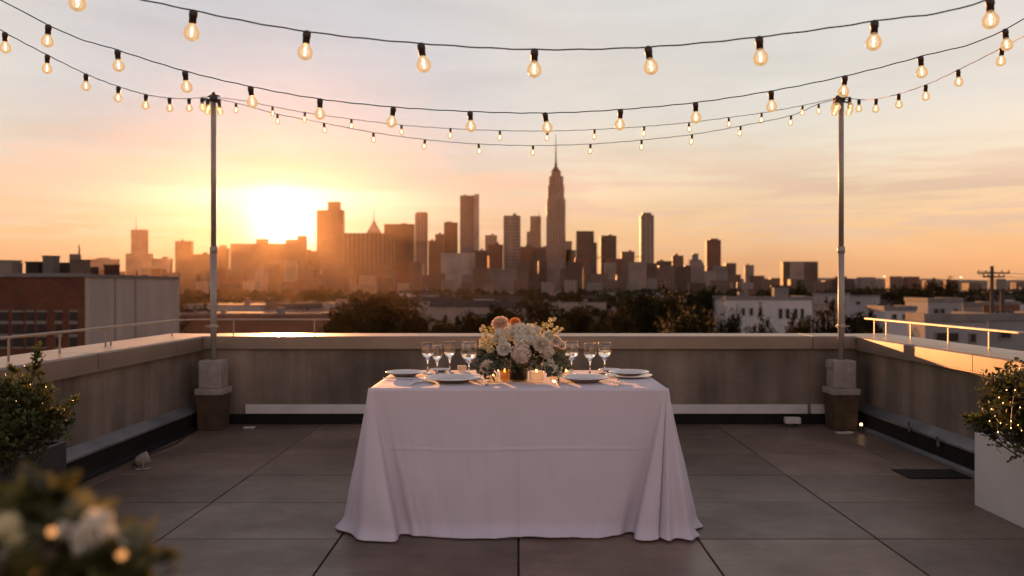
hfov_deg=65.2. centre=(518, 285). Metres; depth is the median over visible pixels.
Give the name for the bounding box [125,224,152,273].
tower
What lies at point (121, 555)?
fairy lights
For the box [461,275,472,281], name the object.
city block
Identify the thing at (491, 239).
tower
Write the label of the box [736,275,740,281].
apartment block
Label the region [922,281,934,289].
city block
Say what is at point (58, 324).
window
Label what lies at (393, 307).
tree
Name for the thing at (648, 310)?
tree
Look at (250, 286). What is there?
city block
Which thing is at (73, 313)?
window
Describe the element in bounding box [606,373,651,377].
charger plate
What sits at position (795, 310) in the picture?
window
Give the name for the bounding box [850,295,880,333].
house
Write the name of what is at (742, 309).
window
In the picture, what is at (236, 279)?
city block
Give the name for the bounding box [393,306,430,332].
tree
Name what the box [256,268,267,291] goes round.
city block
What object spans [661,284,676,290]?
city block
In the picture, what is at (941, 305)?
house
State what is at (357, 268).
city block
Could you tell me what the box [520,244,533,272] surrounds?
apartment block
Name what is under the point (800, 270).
office block
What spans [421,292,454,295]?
house
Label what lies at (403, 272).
city block
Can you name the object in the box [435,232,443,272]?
tower
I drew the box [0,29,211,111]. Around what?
string light
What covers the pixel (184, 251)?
tower
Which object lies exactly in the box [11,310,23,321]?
window
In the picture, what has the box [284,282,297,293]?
city block
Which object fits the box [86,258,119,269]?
office block
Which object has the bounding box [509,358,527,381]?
glass vase
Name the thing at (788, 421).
junction box
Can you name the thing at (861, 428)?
ground lamp
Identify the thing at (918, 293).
tree
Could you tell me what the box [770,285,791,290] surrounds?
city block
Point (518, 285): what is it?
city block
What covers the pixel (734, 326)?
tree
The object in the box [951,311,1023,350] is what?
building
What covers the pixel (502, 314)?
tree
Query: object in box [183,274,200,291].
city block
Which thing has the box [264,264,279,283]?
city block
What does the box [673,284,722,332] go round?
tree
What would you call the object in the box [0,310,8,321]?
window
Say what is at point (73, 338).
window
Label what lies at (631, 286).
city block
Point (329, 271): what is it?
city block
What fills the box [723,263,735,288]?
city block
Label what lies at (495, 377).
candle
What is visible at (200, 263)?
apartment block
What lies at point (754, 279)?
city block
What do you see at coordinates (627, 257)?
tower
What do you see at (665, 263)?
apartment block
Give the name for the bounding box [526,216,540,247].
tower
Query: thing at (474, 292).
tree
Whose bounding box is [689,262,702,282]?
city block
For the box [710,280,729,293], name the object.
city block
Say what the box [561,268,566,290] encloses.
city block
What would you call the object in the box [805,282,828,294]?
city block
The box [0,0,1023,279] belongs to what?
sky
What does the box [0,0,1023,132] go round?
string light
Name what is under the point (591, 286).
city block
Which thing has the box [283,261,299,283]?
city block
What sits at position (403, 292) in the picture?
house
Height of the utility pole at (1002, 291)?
13.242 m
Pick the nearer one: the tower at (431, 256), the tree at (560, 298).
the tree at (560, 298)
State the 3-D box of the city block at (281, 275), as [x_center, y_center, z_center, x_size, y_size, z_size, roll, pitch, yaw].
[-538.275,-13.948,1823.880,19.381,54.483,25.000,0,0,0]
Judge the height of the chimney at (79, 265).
1.412 m
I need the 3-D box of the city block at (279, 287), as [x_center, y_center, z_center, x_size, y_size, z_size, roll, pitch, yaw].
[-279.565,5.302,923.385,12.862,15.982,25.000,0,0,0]
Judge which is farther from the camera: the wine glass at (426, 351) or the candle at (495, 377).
the wine glass at (426, 351)
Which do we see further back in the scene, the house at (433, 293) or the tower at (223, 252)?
the tower at (223, 252)
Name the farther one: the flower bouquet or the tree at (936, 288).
the tree at (936, 288)
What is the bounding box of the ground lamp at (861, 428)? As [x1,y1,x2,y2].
[859,423,862,432]
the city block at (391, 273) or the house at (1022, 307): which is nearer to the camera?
the house at (1022, 307)
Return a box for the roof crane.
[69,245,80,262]
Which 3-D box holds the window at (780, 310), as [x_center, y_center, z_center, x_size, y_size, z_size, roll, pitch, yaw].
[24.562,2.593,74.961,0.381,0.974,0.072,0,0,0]
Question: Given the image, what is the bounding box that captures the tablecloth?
[335,370,702,541]
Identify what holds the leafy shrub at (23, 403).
in the planter at (54, 462)
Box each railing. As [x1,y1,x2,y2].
[0,319,329,360]
[864,318,1023,348]
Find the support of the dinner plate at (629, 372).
on the charger plate at (641, 375)
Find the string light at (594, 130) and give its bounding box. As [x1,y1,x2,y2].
[217,97,833,140]
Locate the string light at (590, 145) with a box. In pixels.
[214,98,839,155]
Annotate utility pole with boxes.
[977,266,1009,312]
[987,287,1021,312]
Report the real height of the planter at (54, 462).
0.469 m
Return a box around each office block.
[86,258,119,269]
[422,265,424,274]
[441,251,474,290]
[780,262,817,284]
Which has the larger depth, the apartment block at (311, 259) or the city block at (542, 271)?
the apartment block at (311, 259)
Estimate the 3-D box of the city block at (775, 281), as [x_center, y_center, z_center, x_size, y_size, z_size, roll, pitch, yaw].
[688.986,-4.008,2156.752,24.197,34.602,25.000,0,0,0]
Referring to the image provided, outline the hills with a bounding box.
[741,278,1023,288]
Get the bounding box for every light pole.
[194,92,231,430]
[822,92,860,430]
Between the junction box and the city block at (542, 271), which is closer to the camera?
the junction box
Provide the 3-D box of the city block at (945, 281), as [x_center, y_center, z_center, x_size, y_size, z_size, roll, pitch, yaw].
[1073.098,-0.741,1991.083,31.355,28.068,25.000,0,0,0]
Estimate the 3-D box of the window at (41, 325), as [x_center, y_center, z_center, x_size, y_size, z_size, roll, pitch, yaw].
[-35.738,3.215,59.948,0.760,0.970,0.097,0,0,0]
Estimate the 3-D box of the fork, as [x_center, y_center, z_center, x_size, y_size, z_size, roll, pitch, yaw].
[-0.685,0.524,4.546,0.188,0.009,0.022,0,0,16]
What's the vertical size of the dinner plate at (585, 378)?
0.029 m
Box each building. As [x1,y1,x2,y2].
[0,273,180,356]
[712,288,812,332]
[905,312,989,345]
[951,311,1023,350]
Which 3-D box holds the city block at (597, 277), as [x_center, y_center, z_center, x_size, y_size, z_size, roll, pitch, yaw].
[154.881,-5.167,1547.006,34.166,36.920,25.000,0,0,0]
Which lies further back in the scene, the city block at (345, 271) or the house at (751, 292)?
the city block at (345, 271)
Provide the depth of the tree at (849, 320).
136.38 m
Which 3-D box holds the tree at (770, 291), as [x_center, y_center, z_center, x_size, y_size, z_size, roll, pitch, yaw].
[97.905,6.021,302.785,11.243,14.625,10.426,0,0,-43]
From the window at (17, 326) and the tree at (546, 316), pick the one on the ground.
the tree at (546, 316)
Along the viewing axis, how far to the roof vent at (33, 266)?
63.00 m
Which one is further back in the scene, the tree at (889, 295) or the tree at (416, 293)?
the tree at (416, 293)
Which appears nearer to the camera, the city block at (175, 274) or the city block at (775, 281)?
the city block at (175, 274)
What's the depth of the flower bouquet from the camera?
4.37 m
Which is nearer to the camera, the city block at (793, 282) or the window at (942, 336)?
the window at (942, 336)
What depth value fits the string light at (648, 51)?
3.08 m
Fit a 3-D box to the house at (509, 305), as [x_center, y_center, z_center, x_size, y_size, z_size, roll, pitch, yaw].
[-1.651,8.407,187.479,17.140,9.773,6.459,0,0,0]
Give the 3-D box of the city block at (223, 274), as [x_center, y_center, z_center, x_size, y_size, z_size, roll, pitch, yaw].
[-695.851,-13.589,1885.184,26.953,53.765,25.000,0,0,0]
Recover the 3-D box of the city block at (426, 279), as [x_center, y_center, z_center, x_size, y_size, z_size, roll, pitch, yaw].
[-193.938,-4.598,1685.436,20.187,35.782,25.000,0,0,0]
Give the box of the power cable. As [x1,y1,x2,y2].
[132,434,187,466]
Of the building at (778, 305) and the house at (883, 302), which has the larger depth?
the house at (883, 302)
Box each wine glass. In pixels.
[421,342,432,373]
[432,345,441,374]
[444,341,455,373]
[461,341,476,373]
[564,341,578,373]
[584,343,595,373]
[598,342,611,373]
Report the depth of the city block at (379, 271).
1877.64 m
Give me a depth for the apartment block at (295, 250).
2450.00 m
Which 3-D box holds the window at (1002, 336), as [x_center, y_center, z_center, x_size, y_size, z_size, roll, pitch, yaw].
[23.109,2.295,37.961,0.575,0.510,0.072,0,0,0]
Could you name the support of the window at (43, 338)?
in the brick building at (31, 303)
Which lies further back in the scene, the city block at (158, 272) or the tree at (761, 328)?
the city block at (158, 272)
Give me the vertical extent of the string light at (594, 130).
0.398 m
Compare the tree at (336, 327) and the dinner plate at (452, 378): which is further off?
the tree at (336, 327)
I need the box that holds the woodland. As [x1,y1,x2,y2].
[179,287,1023,317]
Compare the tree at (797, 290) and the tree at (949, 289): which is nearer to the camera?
the tree at (797, 290)
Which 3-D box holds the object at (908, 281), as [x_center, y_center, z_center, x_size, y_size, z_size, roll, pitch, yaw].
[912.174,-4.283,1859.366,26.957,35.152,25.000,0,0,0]
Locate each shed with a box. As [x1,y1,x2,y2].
[179,307,340,333]
[181,300,289,311]
[297,299,363,308]
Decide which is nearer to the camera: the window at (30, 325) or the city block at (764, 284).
the window at (30, 325)
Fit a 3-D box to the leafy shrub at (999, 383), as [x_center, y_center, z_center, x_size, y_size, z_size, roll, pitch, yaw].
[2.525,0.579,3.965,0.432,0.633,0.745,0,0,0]
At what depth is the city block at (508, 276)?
1818.11 m
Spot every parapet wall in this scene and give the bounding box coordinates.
[0,333,209,485]
[200,333,858,424]
[845,333,1023,477]
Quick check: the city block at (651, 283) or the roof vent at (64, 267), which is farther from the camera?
the city block at (651, 283)
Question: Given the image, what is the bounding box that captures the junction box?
[784,417,800,426]
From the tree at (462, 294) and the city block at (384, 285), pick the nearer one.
the tree at (462, 294)
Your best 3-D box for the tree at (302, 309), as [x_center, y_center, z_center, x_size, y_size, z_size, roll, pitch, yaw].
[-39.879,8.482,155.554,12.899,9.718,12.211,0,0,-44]
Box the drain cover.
[891,469,971,478]
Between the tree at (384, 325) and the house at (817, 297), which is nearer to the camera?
the tree at (384, 325)
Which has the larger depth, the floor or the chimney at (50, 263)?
the chimney at (50, 263)
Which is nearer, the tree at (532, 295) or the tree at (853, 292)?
the tree at (532, 295)
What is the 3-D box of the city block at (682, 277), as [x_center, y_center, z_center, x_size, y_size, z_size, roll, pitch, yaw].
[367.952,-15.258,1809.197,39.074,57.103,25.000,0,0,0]
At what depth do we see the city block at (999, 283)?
1424.25 m
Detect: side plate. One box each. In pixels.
[430,368,448,371]
[599,368,618,371]
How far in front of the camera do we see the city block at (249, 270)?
1861.73 m
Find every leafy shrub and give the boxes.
[0,340,81,475]
[960,346,1023,462]
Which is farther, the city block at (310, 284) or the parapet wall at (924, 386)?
the city block at (310, 284)
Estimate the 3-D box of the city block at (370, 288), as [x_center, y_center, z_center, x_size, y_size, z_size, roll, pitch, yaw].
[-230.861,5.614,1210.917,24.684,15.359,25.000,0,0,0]
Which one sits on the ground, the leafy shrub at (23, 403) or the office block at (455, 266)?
the office block at (455, 266)
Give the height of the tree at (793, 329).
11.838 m
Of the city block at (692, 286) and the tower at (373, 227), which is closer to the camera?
the city block at (692, 286)
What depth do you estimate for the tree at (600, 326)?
60.53 m
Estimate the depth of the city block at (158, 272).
1536.43 m
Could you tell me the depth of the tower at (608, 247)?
2350.00 m
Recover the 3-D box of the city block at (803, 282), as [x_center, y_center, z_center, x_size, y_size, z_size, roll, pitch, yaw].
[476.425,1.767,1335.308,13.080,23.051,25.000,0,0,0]
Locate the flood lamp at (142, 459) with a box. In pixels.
[134,451,151,470]
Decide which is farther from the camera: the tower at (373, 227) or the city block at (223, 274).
the tower at (373, 227)
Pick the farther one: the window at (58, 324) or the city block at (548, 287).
the city block at (548, 287)
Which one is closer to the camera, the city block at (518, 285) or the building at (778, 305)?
the building at (778, 305)
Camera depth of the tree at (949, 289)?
321.31 m
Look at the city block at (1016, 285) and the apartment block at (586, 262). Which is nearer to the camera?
the apartment block at (586, 262)
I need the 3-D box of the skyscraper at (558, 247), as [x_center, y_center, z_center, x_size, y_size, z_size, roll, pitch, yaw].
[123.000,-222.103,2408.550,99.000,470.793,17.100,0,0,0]
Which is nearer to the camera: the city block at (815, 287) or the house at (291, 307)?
the house at (291, 307)
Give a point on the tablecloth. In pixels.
(547, 457)
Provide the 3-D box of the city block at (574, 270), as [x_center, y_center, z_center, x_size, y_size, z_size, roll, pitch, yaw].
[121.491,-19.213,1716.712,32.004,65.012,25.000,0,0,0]
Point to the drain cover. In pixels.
(930, 473)
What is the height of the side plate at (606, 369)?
0.015 m
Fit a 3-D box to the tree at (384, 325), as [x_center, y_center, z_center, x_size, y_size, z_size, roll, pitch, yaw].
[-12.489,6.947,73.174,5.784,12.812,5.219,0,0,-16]
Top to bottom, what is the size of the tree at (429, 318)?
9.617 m
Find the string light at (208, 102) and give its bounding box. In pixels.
[199,98,223,114]
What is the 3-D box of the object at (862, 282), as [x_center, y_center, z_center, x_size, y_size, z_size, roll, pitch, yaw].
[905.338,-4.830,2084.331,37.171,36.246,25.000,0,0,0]
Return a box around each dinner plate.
[386,369,423,376]
[425,374,480,383]
[562,374,608,382]
[609,369,648,375]
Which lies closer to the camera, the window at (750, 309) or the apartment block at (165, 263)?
the window at (750, 309)
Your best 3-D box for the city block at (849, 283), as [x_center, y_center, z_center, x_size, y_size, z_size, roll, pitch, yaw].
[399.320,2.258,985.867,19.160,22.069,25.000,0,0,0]
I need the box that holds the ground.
[180,289,1017,327]
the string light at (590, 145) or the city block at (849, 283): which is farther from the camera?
the city block at (849, 283)
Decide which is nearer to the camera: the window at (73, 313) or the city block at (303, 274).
the window at (73, 313)
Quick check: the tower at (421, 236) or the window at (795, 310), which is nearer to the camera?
the window at (795, 310)
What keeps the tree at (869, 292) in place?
on the ground
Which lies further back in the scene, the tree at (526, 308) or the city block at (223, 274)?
the city block at (223, 274)
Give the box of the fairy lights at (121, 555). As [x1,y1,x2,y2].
[33,528,125,573]
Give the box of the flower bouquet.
[469,316,573,382]
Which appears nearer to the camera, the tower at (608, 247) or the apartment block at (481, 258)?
the apartment block at (481, 258)
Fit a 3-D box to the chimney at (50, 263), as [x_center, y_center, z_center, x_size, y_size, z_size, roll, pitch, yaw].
[-37.052,-1.538,63.425,0.945,1.727,0.945,0,0,0]
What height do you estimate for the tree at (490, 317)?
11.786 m
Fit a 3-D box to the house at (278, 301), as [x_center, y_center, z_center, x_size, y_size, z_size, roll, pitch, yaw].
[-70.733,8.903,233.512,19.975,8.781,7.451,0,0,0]
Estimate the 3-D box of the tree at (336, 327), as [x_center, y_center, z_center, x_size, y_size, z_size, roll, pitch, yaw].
[-13.062,7.122,56.558,2.699,12.458,2.436,0,0,6]
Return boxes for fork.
[383,377,413,379]
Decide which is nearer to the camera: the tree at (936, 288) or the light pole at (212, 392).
the light pole at (212, 392)
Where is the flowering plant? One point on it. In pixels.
(36, 504)
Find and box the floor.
[73,424,1023,575]
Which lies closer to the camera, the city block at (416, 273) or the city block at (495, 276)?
the city block at (416, 273)
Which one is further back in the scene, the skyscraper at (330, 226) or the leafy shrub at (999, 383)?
the skyscraper at (330, 226)
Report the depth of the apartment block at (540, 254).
2080.00 m
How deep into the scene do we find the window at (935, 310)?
67.93 m
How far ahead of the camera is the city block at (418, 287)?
940.86 m
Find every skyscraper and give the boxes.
[316,192,344,274]
[460,194,478,252]
[543,144,575,289]
[640,213,653,262]
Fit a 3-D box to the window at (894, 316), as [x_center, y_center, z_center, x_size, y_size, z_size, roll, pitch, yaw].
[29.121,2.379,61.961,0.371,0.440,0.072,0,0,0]
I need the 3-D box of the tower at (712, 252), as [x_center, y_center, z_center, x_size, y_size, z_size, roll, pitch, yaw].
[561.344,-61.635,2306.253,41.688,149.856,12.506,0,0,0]
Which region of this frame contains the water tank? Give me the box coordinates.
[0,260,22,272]
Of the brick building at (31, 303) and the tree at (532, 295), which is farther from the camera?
the tree at (532, 295)
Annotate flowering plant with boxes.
[0,460,183,575]
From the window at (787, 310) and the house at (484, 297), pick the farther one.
the house at (484, 297)
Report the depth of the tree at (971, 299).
130.58 m
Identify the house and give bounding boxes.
[241,301,309,302]
[263,303,323,311]
[399,290,432,296]
[408,296,455,318]
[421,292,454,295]
[429,300,497,329]
[473,295,514,300]
[498,301,547,324]
[500,297,538,300]
[549,299,606,321]
[581,296,617,300]
[599,290,621,295]
[606,307,617,315]
[748,289,758,295]
[812,303,845,332]
[813,293,850,333]
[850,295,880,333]
[866,305,917,335]
[880,299,886,305]
[904,297,962,313]
[962,302,983,311]
[965,295,1015,300]
[975,301,1020,312]
[1020,303,1023,310]
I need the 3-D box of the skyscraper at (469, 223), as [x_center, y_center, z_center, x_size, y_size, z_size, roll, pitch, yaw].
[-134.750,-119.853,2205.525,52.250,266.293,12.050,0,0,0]
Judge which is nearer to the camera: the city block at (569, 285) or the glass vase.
the glass vase
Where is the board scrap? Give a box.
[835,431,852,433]
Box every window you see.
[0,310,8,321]
[0,322,8,334]
[0,335,8,347]
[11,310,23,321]
[11,322,23,334]
[11,335,23,347]
[25,310,34,321]
[25,322,34,333]
[25,336,34,347]
[36,310,46,321]
[36,322,46,332]
[36,335,46,347]
[54,310,62,321]
[54,322,62,334]
[54,335,62,347]
[69,310,77,321]
[69,322,77,334]
[69,335,77,346]
[741,308,744,315]
[749,308,752,315]
[778,308,782,318]
[785,308,789,318]
[793,308,797,318]
[800,308,803,317]
[892,314,896,319]
[933,308,938,313]
[935,332,958,342]
[940,308,944,313]
[969,333,976,343]
[999,329,1011,339]
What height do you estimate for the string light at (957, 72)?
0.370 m
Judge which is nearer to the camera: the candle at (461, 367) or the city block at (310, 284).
the candle at (461, 367)
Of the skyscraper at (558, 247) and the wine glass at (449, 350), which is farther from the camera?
the skyscraper at (558, 247)
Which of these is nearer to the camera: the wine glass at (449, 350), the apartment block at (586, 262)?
the wine glass at (449, 350)
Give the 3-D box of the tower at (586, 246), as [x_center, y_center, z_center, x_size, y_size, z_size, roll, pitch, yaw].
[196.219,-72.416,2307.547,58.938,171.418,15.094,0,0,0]
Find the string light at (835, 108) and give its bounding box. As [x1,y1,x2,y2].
[831,96,853,115]
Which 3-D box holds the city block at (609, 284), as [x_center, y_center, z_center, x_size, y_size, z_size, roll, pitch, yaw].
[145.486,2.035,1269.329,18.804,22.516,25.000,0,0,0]
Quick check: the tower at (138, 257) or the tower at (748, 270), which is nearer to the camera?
the tower at (138, 257)
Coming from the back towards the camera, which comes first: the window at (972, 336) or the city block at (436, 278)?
the city block at (436, 278)
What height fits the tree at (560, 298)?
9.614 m
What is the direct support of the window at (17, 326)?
in the brick building at (31, 303)
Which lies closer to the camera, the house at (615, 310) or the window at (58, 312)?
the window at (58, 312)
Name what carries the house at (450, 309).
on the ground
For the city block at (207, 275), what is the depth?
1849.58 m
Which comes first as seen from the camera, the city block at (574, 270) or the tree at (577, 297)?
the tree at (577, 297)
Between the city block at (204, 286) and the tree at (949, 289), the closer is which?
the tree at (949, 289)
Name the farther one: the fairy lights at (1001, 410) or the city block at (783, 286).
the city block at (783, 286)
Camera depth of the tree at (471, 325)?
70.63 m
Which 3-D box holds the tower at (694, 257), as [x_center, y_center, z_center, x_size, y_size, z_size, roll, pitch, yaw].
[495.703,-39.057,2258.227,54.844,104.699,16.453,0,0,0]
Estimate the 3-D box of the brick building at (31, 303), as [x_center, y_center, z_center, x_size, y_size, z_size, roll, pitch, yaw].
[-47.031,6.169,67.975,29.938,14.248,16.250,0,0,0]
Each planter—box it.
[0,441,65,484]
[975,432,1023,527]
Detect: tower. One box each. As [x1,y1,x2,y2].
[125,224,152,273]
[175,240,193,273]
[217,245,229,268]
[367,217,380,232]
[384,223,414,268]
[415,212,427,274]
[428,239,434,274]
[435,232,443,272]
[444,222,457,252]
[485,234,496,250]
[503,213,519,279]
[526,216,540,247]
[576,231,596,273]
[600,234,615,273]
[621,250,633,274]
[672,254,682,265]
[684,254,703,270]
[705,239,720,270]
[744,264,753,281]
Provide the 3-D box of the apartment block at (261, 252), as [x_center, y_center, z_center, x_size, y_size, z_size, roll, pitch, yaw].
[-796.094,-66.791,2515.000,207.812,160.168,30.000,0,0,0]
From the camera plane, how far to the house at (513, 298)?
293.29 m
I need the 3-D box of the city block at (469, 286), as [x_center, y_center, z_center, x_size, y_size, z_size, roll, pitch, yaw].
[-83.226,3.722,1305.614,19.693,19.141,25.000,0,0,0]
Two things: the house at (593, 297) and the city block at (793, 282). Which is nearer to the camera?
the house at (593, 297)
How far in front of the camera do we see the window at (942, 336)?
35.93 m
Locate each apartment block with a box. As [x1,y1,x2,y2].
[151,257,172,271]
[192,252,217,273]
[230,239,284,274]
[285,236,306,268]
[307,250,315,269]
[343,233,394,274]
[473,249,487,267]
[487,242,502,268]
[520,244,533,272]
[534,247,545,272]
[575,257,621,274]
[655,260,671,265]
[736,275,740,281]
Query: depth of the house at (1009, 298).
271.59 m
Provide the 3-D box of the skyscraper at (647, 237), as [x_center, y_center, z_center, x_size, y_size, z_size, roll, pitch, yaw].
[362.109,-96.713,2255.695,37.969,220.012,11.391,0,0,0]
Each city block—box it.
[140,268,156,275]
[151,269,166,278]
[167,272,182,291]
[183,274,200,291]
[196,281,209,293]
[201,274,205,280]
[206,271,217,288]
[217,269,230,287]
[219,284,240,291]
[228,275,246,287]
[243,263,257,280]
[243,281,260,291]
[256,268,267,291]
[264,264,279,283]
[267,284,284,292]
[280,268,282,283]
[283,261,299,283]
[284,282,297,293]
[295,280,304,292]
[298,269,315,280]
[305,279,326,290]
[323,262,342,288]
[332,279,351,294]
[336,264,354,291]
[349,261,360,287]
[356,285,375,293]
[359,275,375,284]
[374,265,387,291]
[377,278,390,293]
[386,269,395,290]
[396,262,410,292]
[398,283,408,293]
[409,285,427,289]
[411,262,421,284]
[422,275,430,289]
[431,273,445,289]
[441,280,453,290]
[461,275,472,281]
[461,282,473,292]
[473,268,490,289]
[483,285,498,291]
[491,269,500,290]
[501,269,515,291]
[513,280,527,293]
[518,262,527,279]
[528,273,537,290]
[538,261,546,288]
[541,282,553,295]
[547,262,559,291]
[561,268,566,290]
[564,280,576,292]
[567,262,582,290]
[583,267,590,288]
[586,282,601,290]
[589,274,607,289]
[603,262,615,279]
[603,280,616,289]
[615,275,627,290]
[626,282,637,290]
[628,262,646,289]
[647,263,659,277]
[647,278,656,288]
[657,266,673,288]
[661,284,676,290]
[674,266,690,290]
[688,283,705,291]
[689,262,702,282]
[702,271,715,291]
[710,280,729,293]
[712,266,727,279]
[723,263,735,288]
[736,282,753,291]
[750,276,763,288]
[757,279,771,289]
[768,278,779,284]
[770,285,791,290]
[787,279,804,288]
[797,280,810,289]
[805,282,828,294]
[831,279,854,292]
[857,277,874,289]
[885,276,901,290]
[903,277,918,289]
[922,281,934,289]
[941,280,958,289]
[962,283,981,292]
[988,279,1005,289]
[1010,283,1023,289]
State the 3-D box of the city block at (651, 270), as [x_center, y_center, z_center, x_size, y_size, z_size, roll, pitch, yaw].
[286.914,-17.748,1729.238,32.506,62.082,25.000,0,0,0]
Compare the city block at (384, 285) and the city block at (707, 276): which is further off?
the city block at (707, 276)
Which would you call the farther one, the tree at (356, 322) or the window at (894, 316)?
the tree at (356, 322)
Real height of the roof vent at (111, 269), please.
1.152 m
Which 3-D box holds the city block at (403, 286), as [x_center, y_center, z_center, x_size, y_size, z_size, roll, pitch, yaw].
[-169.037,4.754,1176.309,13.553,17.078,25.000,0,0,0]
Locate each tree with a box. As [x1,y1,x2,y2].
[179,289,205,303]
[179,300,197,332]
[179,303,217,329]
[295,304,310,311]
[303,290,331,301]
[307,284,327,300]
[317,299,352,332]
[324,303,377,332]
[332,293,388,326]
[360,292,409,332]
[371,291,415,320]
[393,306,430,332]
[395,296,428,315]
[405,307,440,328]
[410,289,420,295]
[426,315,458,332]
[453,309,488,332]
[456,290,473,298]
[462,289,480,298]
[478,299,521,332]
[480,307,523,319]
[514,288,561,324]
[522,287,543,300]
[522,315,548,332]
[524,295,570,325]
[538,301,572,332]
[544,310,598,324]
[551,295,568,301]
[556,306,595,332]
[563,300,597,317]
[569,293,593,301]
[584,305,612,323]
[588,311,616,332]
[608,304,638,332]
[616,289,675,332]
[637,277,689,316]
[651,287,718,332]
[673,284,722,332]
[709,306,754,332]
[743,298,779,332]
[763,287,771,295]
[764,283,789,295]
[783,309,811,332]
[789,278,809,295]
[799,289,846,333]
[845,285,866,294]
[845,302,882,333]
[845,311,864,333]
[854,307,884,333]
[855,281,882,297]
[876,279,912,305]
[881,289,897,300]
[893,299,904,304]
[895,284,944,299]
[909,277,940,297]
[935,274,962,297]
[961,287,982,301]
[977,291,999,300]
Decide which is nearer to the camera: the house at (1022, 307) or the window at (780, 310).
the window at (780, 310)
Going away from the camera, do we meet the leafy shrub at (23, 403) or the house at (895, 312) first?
the leafy shrub at (23, 403)
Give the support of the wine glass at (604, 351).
on the tablecloth
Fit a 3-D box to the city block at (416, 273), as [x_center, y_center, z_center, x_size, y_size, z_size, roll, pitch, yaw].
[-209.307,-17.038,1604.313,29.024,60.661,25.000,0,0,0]
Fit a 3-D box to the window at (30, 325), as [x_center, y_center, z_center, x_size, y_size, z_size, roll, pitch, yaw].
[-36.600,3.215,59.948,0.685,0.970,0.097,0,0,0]
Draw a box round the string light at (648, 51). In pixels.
[68,0,999,77]
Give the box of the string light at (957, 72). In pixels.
[845,36,1023,112]
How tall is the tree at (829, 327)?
13.206 m
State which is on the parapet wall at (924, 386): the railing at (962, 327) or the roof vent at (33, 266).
the railing at (962, 327)
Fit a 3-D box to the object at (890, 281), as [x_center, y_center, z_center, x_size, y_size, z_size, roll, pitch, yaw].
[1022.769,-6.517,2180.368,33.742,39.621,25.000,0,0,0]
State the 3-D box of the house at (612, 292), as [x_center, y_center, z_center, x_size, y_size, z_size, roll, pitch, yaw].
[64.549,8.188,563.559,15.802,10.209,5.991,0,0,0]
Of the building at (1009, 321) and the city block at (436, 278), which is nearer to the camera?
the building at (1009, 321)
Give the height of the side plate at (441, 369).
0.015 m
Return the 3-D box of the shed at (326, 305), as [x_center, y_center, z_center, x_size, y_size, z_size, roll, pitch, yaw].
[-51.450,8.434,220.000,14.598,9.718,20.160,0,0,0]
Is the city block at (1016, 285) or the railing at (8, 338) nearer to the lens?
the railing at (8, 338)
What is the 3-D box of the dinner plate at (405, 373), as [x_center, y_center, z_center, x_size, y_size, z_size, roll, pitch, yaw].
[-0.668,0.515,4.700,0.224,0.027,0.224,0,0,0]
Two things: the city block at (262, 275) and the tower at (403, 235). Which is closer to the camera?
the city block at (262, 275)
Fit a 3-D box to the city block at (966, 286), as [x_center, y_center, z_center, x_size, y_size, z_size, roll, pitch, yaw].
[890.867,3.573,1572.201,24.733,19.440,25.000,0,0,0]
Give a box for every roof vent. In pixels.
[12,263,22,272]
[25,261,41,272]
[60,262,69,272]
[90,267,98,274]
[103,264,119,277]
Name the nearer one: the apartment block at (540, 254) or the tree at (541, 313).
the tree at (541, 313)
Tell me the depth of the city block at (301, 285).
1337.14 m
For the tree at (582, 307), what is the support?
on the ground
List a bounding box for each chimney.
[42,255,60,272]
[69,259,90,272]
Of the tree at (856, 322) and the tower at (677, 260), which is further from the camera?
the tower at (677, 260)
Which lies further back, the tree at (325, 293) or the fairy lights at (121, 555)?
the tree at (325, 293)
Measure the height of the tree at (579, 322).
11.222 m
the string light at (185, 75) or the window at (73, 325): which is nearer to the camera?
the string light at (185, 75)
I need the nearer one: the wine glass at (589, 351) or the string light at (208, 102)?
the wine glass at (589, 351)
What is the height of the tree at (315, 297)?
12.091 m
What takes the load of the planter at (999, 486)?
on the floor
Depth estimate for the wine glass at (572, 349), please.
4.81 m
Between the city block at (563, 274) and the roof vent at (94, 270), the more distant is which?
the city block at (563, 274)
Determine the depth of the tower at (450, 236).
2450.00 m
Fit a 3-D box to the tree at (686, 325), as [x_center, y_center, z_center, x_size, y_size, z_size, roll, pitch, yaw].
[12.292,6.719,59.128,5.125,13.272,4.625,0,0,40]
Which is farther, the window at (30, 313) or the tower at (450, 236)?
the tower at (450, 236)
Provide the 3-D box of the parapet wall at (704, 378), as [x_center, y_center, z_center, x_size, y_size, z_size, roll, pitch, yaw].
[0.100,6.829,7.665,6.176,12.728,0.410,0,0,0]
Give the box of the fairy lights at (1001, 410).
[989,389,1021,431]
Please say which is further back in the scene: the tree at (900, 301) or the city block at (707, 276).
the city block at (707, 276)
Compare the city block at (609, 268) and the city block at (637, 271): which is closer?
the city block at (637, 271)
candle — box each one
[457,365,466,370]
[488,372,497,380]
[500,369,508,378]
[530,369,542,381]

